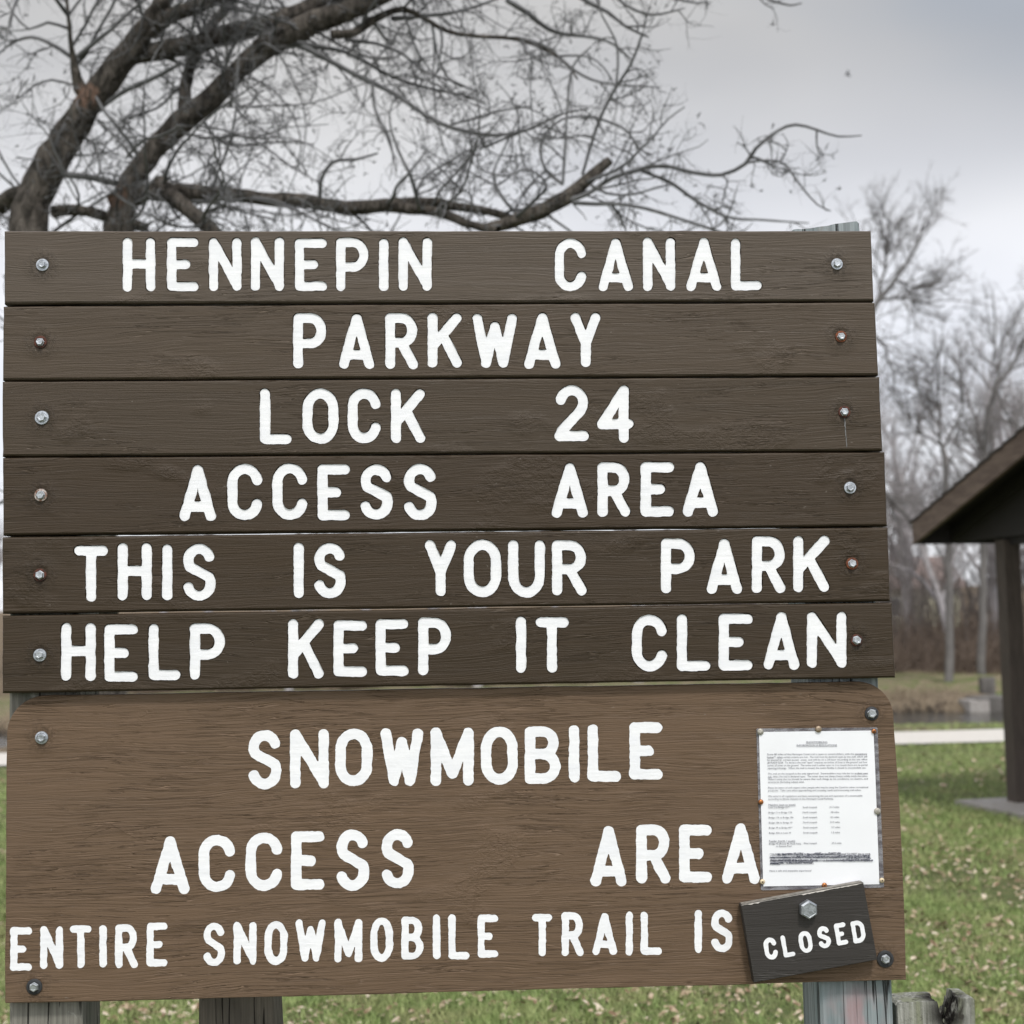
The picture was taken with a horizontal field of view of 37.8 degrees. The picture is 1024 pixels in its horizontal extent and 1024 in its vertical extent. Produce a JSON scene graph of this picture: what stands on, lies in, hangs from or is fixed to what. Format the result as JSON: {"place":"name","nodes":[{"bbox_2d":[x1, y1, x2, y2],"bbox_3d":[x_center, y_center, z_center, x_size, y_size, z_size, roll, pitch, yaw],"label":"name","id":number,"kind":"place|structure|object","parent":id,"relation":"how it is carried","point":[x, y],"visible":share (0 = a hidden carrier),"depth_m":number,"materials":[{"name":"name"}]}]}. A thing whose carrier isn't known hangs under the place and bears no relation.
{"place":"outdoors","nodes":[
{"label":"outdoors","id":0,"kind":"place"},
{"bbox_2d":[0,711,1002,746],"bbox_3d":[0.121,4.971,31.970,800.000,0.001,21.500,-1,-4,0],"label":"water","id":1,"kind":"structure","parent":0,"point":[919,717],"depth_m":36.86,"materials":[{"name":"grey liquid"}]},
{"bbox_2d":[0,729,1003,764],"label":"path","id":2,"kind":"structure","parent":0,"point":[947,736],"depth_m":19.04,"materials":[{"name":"grey concrete"}]},
{"bbox_2d":[0,586,1023,1023],"bbox_3d":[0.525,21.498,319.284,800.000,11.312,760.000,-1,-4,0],"label":"ground","id":3,"kind":"structure","parent":0,"point":[966,684],"depth_m":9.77,"materials":[{"name":"green plant"}]},
{"bbox_2d":[0,472,7,608],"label":"bare tree","id":4,"kind":"object","parent":3,"relation":"on","point":[1,556],"visible":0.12,"depth_m":57.34,"materials":[{"name":"grey plant"}]},
{"bbox_2d":[199,996,282,1023],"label":"sign post","id":5,"kind":"object","parent":3,"relation":"on","point":[253,1010],"visible":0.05,"depth_m":2.87,"materials":[{"name":"brown wood"}]},
{"bbox_2d":[263,533,338,690],"bbox_3d":[-7.102,1.898,50.246,5.830,9.122,5.175,-4,-5,32],"label":"bare tree","id":6,"kind":"object","parent":3,"relation":"on","point":[288,689],"visible":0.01,"depth_m":49.94,"materials":[{"name":"grey"}]},
{"bbox_2d":[0,0,861,693],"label":"bare tree","id":7,"kind":"object","parent":3,"relation":"on","point":[276,32],"visible":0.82,"depth_m":8.25,"materials":[{"name":"grey plant"}]},
{"bbox_2d":[2,221,905,1023],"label":"park sign","id":8,"kind":"object","parent":3,"relation":"on","point":[402,413],"visible":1,"depth_m":2.74,"materials":[{"name":"brown paint"}]},
{"bbox_2d":[739,881,876,981],"bbox_3d":[0.538,0.761,2.709,0.245,0.172,0.037,-1,-4,-2],"label":"closed board","id":9,"kind":"object","parent":8,"relation":"attached to","point":[806,931],"visible":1,"depth_m":2.71,"materials":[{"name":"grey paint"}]},
{"bbox_2d":[756,726,883,889],"bbox_3d":[0.564,0.543,2.745,0.230,0.297,0.006,-1,-4,-2],"label":"paper notice","id":10,"kind":"object","parent":8,"relation":"attached to","point":[819,805],"visible":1,"depth_m":2.75,"materials":[{"name":"white paper"}]},
{"bbox_2d":[0,696,960,734],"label":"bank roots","id":11,"kind":"object","parent":3,"relation":"on","point":[895,711],"depth_m":39.26,"materials":[{"name":"brown plant"}]},
{"bbox_2d":[468,531,494,687],"bbox_3d":[-0.602,0.391,51.046,5.838,12.026,6.802,-3,-5,21],"label":"bare tree","id":12,"kind":"object","parent":3,"relation":"on","point":[476,686],"depth_m":50.34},
{"bbox_2d":[0,681,969,734],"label":"dry bank grass","id":13,"kind":"structure","parent":3,"relation":"on","point":[6,719],"depth_m":40.31,"materials":[{"name":"plant"}]},
{"bbox_2d":[0,742,1023,1023],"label":"fallen leaves","id":14,"kind":"object","parent":3,"relation":"on","point":[554,1008],"visible":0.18,"depth_m":6.42,"materials":[{"name":"brown plant"}]},
{"bbox_2d":[126,599,1023,693],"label":"brush","id":15,"kind":"object","parent":3,"relation":"on","point":[931,648],"visible":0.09,"depth_m":53.28,"materials":[{"name":"brown plant"}]},
{"bbox_2d":[615,529,688,605],"bbox_3d":[3.904,0.191,51.106,6.821,12.213,6.360,0,-4,-15],"label":"bare tree","id":16,"kind":"object","parent":3,"relation":"on","point":[631,530],"visible":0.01,"depth_m":51.49,"materials":[{"name":"grey"}]},
{"bbox_2d":[619,524,1023,654],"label":"thicket","id":17,"kind":"object","parent":3,"relation":"on","point":[917,597],"visible":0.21,"depth_m":62.19,"materials":[{"name":"brown plant"}]},
{"bbox_2d":[759,551,966,627],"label":"trees","id":18,"kind":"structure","parent":3,"relation":"on","point":[935,562],"depth_m":86.16,"materials":[{"name":"grey plant"}]},
{"bbox_2d":[880,396,933,602],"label":"bare tree","id":19,"kind":"object","parent":3,"relation":"on","point":[891,466],"visible":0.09,"depth_m":78.69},
{"bbox_2d":[832,163,1011,563],"bbox_3d":[12.328,-2.790,46.300,5.746,16.365,4.371,0,-4,-18],"label":"bare tree","id":20,"kind":"object","parent":3,"relation":"on","point":[886,246],"visible":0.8,"depth_m":46.47,"materials":[{"name":"grey plant"}]},
{"bbox_2d":[879,354,973,642],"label":"bare tree","id":21,"kind":"object","parent":3,"relation":"on","point":[900,540],"visible":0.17,"depth_m":65.91,"materials":[{"name":"grey plant"}]},
{"bbox_2d":[880,404,973,604],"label":"bare tree","id":22,"kind":"object","parent":3,"relation":"on","point":[920,470],"visible":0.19,"depth_m":80.12,"materials":[{"name":"grey plant"}]},
{"bbox_2d":[892,988,975,1023],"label":"wooden bollard","id":23,"kind":"object","parent":3,"relation":"on","point":[956,1007],"visible":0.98,"depth_m":2.77,"materials":[{"name":"grey wood"}]},
{"bbox_2d":[880,391,992,647],"bbox_3d":[15.592,0.637,57.437,6.222,10.880,4.783,-3,-4,18],"label":"bare tree","id":24,"kind":"object","parent":3,"relation":"on","point":[925,557],"visible":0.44,"depth_m":57.41,"materials":[{"name":"grey plant"}]},
{"bbox_2d":[878,305,1017,681],"bbox_3d":[13.844,-0.768,47.048,4.898,12.242,4.844,-3,-4,16],"label":"bare tree","id":25,"kind":"object","parent":3,"relation":"on","point":[949,642],"visible":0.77,"depth_m":47.15,"materials":[{"name":"grey plant"}]},
{"bbox_2d":[908,304,1023,562],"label":"bare tree","id":26,"kind":"object","parent":3,"relation":"on","point":[969,441],"visible":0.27,"depth_m":62.71,"materials":[{"name":"grey plant"}]},
{"bbox_2d":[909,426,1023,821],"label":"picnic shelter","id":27,"kind":"object","parent":3,"relation":"on","point":[982,502],"visible":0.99,"depth_m":12.20,"materials":[{"name":"wood"}]},
{"bbox_2d":[914,361,1023,631],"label":"bare tree","id":28,"kind":"object","parent":3,"relation":"on","point":[991,563],"visible":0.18,"depth_m":59.56,"materials":[{"name":"grey plant"}]},
{"bbox_2d":[915,268,1023,674],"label":"bare tree","id":29,"kind":"object","parent":3,"relation":"on","point":[981,645],"visible":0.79,"depth_m":50.24,"materials":[{"name":"grey plant"}]},
{"bbox_2d":[959,677,1002,712],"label":"lock wall","id":30,"kind":"structure","parent":3,"relation":"on","point":[991,701],"depth_m":38.80,"materials":[{"name":"concrete"}]},
{"bbox_2d":[951,356,1023,578],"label":"bare tree","id":31,"kind":"object","parent":3,"relation":"on","point":[1008,435],"visible":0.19,"depth_m":58.72,"materials":[{"name":"grey plant"}]},
{"bbox_2d":[968,348,1023,413],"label":"bare tree","id":32,"kind":"object","parent":3,"relation":"on","point":[1003,386],"visible":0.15,"depth_m":68.27,"materials":[{"name":"grey plant"}]},
{"bbox_2d":[1001,257,1023,362],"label":"bare tree","id":33,"kind":"object","parent":3,"relation":"on","point":[1015,306],"visible":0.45,"depth_m":71.73,"materials":[{"name":"grey plant"}]},
{"bbox_2d":[1002,320,1023,427],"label":"bare tree","id":34,"kind":"object","parent":3,"relation":"on","point":[1015,384],"visible":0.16,"depth_m":65.29,"materials":[{"name":"grey plant"}]},
{"bbox_2d":[0,0,1023,610],"label":"sky","id":35,"kind":"structure","parent":0,"point":[940,83],"materials":[{"name":"grey"}]}
]}

